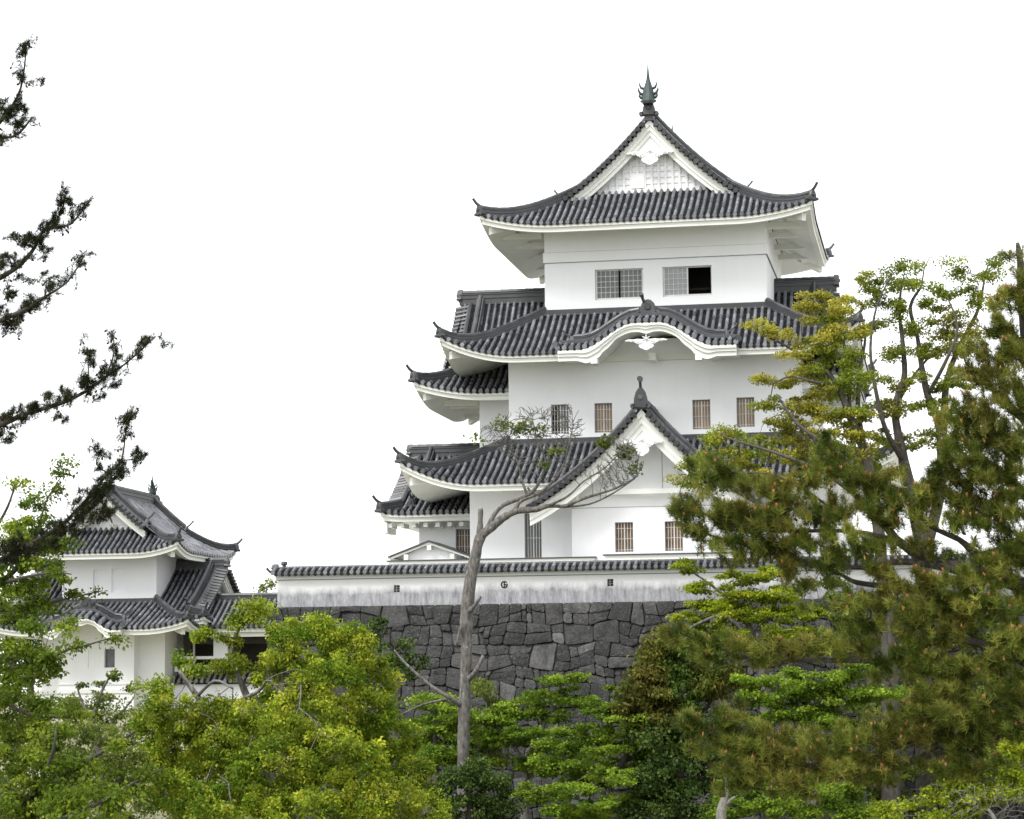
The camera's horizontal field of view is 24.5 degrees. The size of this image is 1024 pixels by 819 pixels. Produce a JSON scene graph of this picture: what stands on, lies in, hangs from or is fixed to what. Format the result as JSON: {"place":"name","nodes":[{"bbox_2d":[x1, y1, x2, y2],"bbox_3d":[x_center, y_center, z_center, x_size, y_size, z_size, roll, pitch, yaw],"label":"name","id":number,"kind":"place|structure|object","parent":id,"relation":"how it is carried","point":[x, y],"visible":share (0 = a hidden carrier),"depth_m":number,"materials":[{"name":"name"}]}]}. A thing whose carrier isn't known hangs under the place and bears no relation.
{"place":"outdoors","nodes":[
{"label":"outdoors","id":0,"kind":"place"},
{"bbox_2d":[0,692,250,818],"bbox_3d":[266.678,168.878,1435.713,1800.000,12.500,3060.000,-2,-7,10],"label":"ground","id":1,"kind":"structure","parent":0,"point":[127,805],"depth_m":115.12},
{"bbox_2d":[0,584,14,667],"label":"distant tree","id":2,"kind":"object","parent":1,"relation":"on","point":[1,600],"visible":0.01,"depth_m":164.02,"materials":[{"name":"green plant"}]},
{"bbox_2d":[0,638,41,697],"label":"distant tree","id":3,"kind":"object","parent":1,"relation":"on","point":[36,642],"visible":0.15,"depth_m":156.68,"materials":[{"name":"green plant"}]},
{"bbox_2d":[0,690,154,818],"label":"evergreen shrub","id":4,"kind":"object","parent":1,"relation":"on","point":[135,760],"visible":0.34,"depth_m":68.52,"materials":[{"name":"green plant"}]},
{"bbox_2d":[0,452,163,818],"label":"cherry tree","id":5,"kind":"object","parent":1,"relation":"on","point":[56,796],"visible":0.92,"depth_m":30.83,"materials":[{"name":"green plant"}]},
{"bbox_2d":[0,32,176,570],"bbox_3d":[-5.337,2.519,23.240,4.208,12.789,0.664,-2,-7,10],"label":"pine tree","id":6,"kind":"object","parent":1,"relation":"on","point":[18,548],"visible":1,"depth_m":23.36,"materials":[{"name":"green plant"}]},
{"bbox_2d":[56,668,146,816],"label":"cherry tree","id":7,"kind":"object","parent":1,"relation":"on","point":[101,697],"visible":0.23,"depth_m":81.09,"materials":[{"name":"green plant"}]},
{"bbox_2d":[0,466,242,710],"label":"corner turret","id":8,"kind":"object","parent":1,"relation":"on","point":[159,571],"visible":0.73,"depth_m":129.34,"materials":[{"name":"paint"}]},
{"bbox_2d":[105,649,114,667],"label":"window","id":9,"kind":"structure","parent":8,"relation":"in","point":[110,653],"depth_m":128.09,"materials":[{"name":"grey wood"}]},
{"bbox_2d":[0,688,262,818],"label":"bank undergrowth","id":10,"kind":"object","parent":1,"relation":"on","point":[115,710],"visible":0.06,"depth_m":119.67,"materials":[{"name":"green plant"}]},
{"bbox_2d":[171,592,301,707],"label":"gatehouse","id":11,"kind":"object","parent":1,"relation":"on","point":[255,642],"visible":0.16,"depth_m":129.12,"materials":[{"name":"tile"}]},
{"bbox_2d":[253,578,276,592],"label":"distant tree","id":12,"kind":"object","parent":1,"relation":"on","point":[263,588],"visible":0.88,"depth_m":155.11,"materials":[{"name":"green plant"}]},
{"bbox_2d":[125,594,455,818],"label":"camphor tree","id":13,"kind":"object","parent":1,"relation":"on","point":[287,771],"visible":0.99,"depth_m":70.90,"materials":[{"name":"green plant"}]},
{"bbox_2d":[365,616,431,818],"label":"evergreen shrub","id":14,"kind":"object","parent":1,"relation":"on","point":[378,625],"visible":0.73,"depth_m":91.75,"materials":[{"name":"green plant"}]},
{"bbox_2d":[403,690,486,810],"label":"maple tree","id":15,"kind":"object","parent":1,"relation":"on","point":[441,754],"visible":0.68,"depth_m":89.72,"materials":[{"name":"green plant"}]},
{"bbox_2d":[427,756,527,818],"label":"evergreen shrub","id":16,"kind":"object","parent":1,"relation":"on","point":[464,776],"visible":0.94,"depth_m":82.34,"materials":[{"name":"green plant"}]},
{"bbox_2d":[442,675,517,800],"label":"climbing shrub","id":17,"kind":"object","parent":1,"relation":"on","point":[477,686],"visible":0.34,"depth_m":91.68,"materials":[{"name":"green plant"}]},
{"bbox_2d":[394,404,643,818],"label":"bare tree","id":18,"kind":"object","parent":1,"relation":"on","point":[467,676],"visible":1,"depth_m":88.31,"materials":[{"name":"grey plant"}]},
{"bbox_2d":[471,671,601,818],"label":"maple tree","id":19,"kind":"object","parent":1,"relation":"on","point":[515,736],"visible":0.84,"depth_m":88.21,"materials":[{"name":"green plant"}]},
{"bbox_2d":[511,684,668,818],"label":"maple tree","id":20,"kind":"object","parent":1,"relation":"on","point":[586,780],"visible":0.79,"depth_m":84.20,"materials":[{"name":"green plant"}]},
{"bbox_2d":[264,596,1023,818],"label":"stone rampart","id":21,"kind":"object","parent":1,"relation":"on","point":[520,647],"visible":0.22,"depth_m":98.02,"materials":[{"name":"grey stone"}]},
{"bbox_2d":[266,553,1023,607],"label":"plaster wall","id":22,"kind":"structure","parent":21,"relation":"on","point":[640,580],"depth_m":99.40,"materials":[{"name":"white paint"}]},
{"bbox_2d":[612,702,739,818],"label":"evergreen shrub","id":23,"kind":"object","parent":1,"relation":"on","point":[680,789],"visible":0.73,"depth_m":81.85,"materials":[{"name":"green plant"}]},
{"bbox_2d":[609,623,746,813],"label":"oak tree","id":24,"kind":"object","parent":1,"relation":"on","point":[662,678],"visible":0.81,"depth_m":83.30,"materials":[{"name":"green plant"}]},
{"bbox_2d":[716,780,734,818],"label":"dead stump","id":25,"kind":"object","parent":1,"relation":"on","point":[724,802],"visible":0.75,"depth_m":73.02,"materials":[{"name":"beige wood"}]},
{"bbox_2d":[665,557,831,818],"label":"maple tree","id":26,"kind":"object","parent":1,"relation":"on","point":[732,609],"visible":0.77,"depth_m":86.29,"materials":[{"name":"green plant"}]},
{"bbox_2d":[663,288,900,803],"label":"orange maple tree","id":27,"kind":"object","parent":1,"relation":"on","point":[852,425],"visible":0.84,"depth_m":90.81,"materials":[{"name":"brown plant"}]},
{"bbox_2d":[697,778,906,818],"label":"maple tree","id":28,"kind":"object","parent":1,"relation":"on","point":[855,807],"visible":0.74,"depth_m":76.22,"materials":[{"name":"green plant"}]},
{"bbox_2d":[730,663,910,818],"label":"maple tree","id":29,"kind":"object","parent":1,"relation":"on","point":[792,683],"visible":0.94,"depth_m":81.42,"materials":[{"name":"green plant"}]},
{"bbox_2d":[652,242,1023,805],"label":"pine tree","id":30,"kind":"object","parent":1,"relation":"on","point":[977,723],"visible":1,"depth_m":44.23,"materials":[{"name":"green plant"}]},
{"bbox_2d":[755,576,1022,814],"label":"maple tree","id":31,"kind":"object","parent":1,"relation":"on","point":[857,709],"visible":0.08,"depth_m":89.93,"materials":[{"name":"green plant"}]},
{"bbox_2d":[830,255,1007,818],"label":"zelkova tree","id":32,"kind":"object","parent":1,"relation":"on","point":[899,446],"visible":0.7,"depth_m":94.25,"materials":[{"name":"green plant"}]},
{"bbox_2d":[866,733,1023,818],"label":"maple tree","id":33,"kind":"object","parent":1,"relation":"on","point":[1015,780],"visible":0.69,"depth_m":56.03,"materials":[{"name":"green plant"}]},
{"bbox_2d":[945,783,1023,818],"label":"dead bush","id":34,"kind":"object","parent":1,"relation":"on","point":[992,815],"visible":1,"depth_m":50.31,"materials":[{"name":"plant"}]},
{"bbox_2d":[0,0,1023,691],"label":"sky","id":35,"kind":"structure","parent":0,"point":[285,190],"materials":[{"name":"white"}]},
{"label":"courtyard","id":36,"kind":"structure","parent":0,"visible":0},
{"bbox_2d":[372,443,479,558],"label":"annex building","id":37,"kind":"structure","parent":36,"relation":"on","point":[446,522],"depth_m":112.93,"materials":[{"name":"paint"}]},
{"bbox_2d":[456,529,469,558],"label":"window","id":38,"kind":"structure","parent":37,"relation":"in","point":[462,535],"depth_m":113.04,"materials":[{"name":"beige wood"}]},
{"bbox_2d":[388,540,469,559],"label":"gabled shed","id":39,"kind":"structure","parent":36,"relation":"on","point":[428,550],"depth_m":109.98,"materials":[{"name":"white paint"}]},
{"bbox_2d":[386,64,903,604],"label":"castle keep","id":40,"kind":"structure","parent":36,"relation":"on","point":[656,254],"depth_m":109.91,"materials":[{"name":"white paint"}]},
{"bbox_2d":[525,514,541,557],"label":"window","id":41,"kind":"structure","parent":40,"relation":"in","point":[533,539],"depth_m":108.47,"materials":[{"name":"grey wood"}]},
{"bbox_2d":[552,405,568,433],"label":"window","id":42,"kind":"structure","parent":40,"relation":"in","point":[554,417],"depth_m":110.29,"materials":[{"name":"grey wood"}]},
{"bbox_2d":[595,403,611,432],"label":"window","id":43,"kind":"structure","parent":40,"relation":"in","point":[603,412],"depth_m":109.91,"materials":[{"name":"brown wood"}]},
{"bbox_2d":[595,269,642,299],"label":"window","id":44,"kind":"structure","parent":40,"relation":"in","point":[622,283],"depth_m":111.81,"materials":[{"name":"metal"}]},
{"bbox_2d":[615,522,632,551],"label":"window","id":45,"kind":"structure","parent":40,"relation":"in","point":[624,531],"depth_m":106.09,"materials":[{"name":"beige wood"}]},
{"bbox_2d":[665,521,682,550],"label":"window","id":46,"kind":"structure","parent":40,"relation":"in","point":[673,540],"depth_m":105.67,"materials":[{"name":"beige wood"}]},
{"bbox_2d":[663,266,711,296],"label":"window","id":47,"kind":"structure","parent":40,"relation":"in","point":[695,280],"depth_m":111.40,"materials":[{"name":"metal"}]},
{"bbox_2d":[693,400,710,428],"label":"window","id":48,"kind":"structure","parent":40,"relation":"in","point":[701,408],"depth_m":109.11,"materials":[{"name":"beige wood"}]},
{"bbox_2d":[737,398,754,426],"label":"window","id":49,"kind":"structure","parent":40,"relation":"in","point":[745,417],"depth_m":108.74,"materials":[{"name":"beige wood"}]}
]}

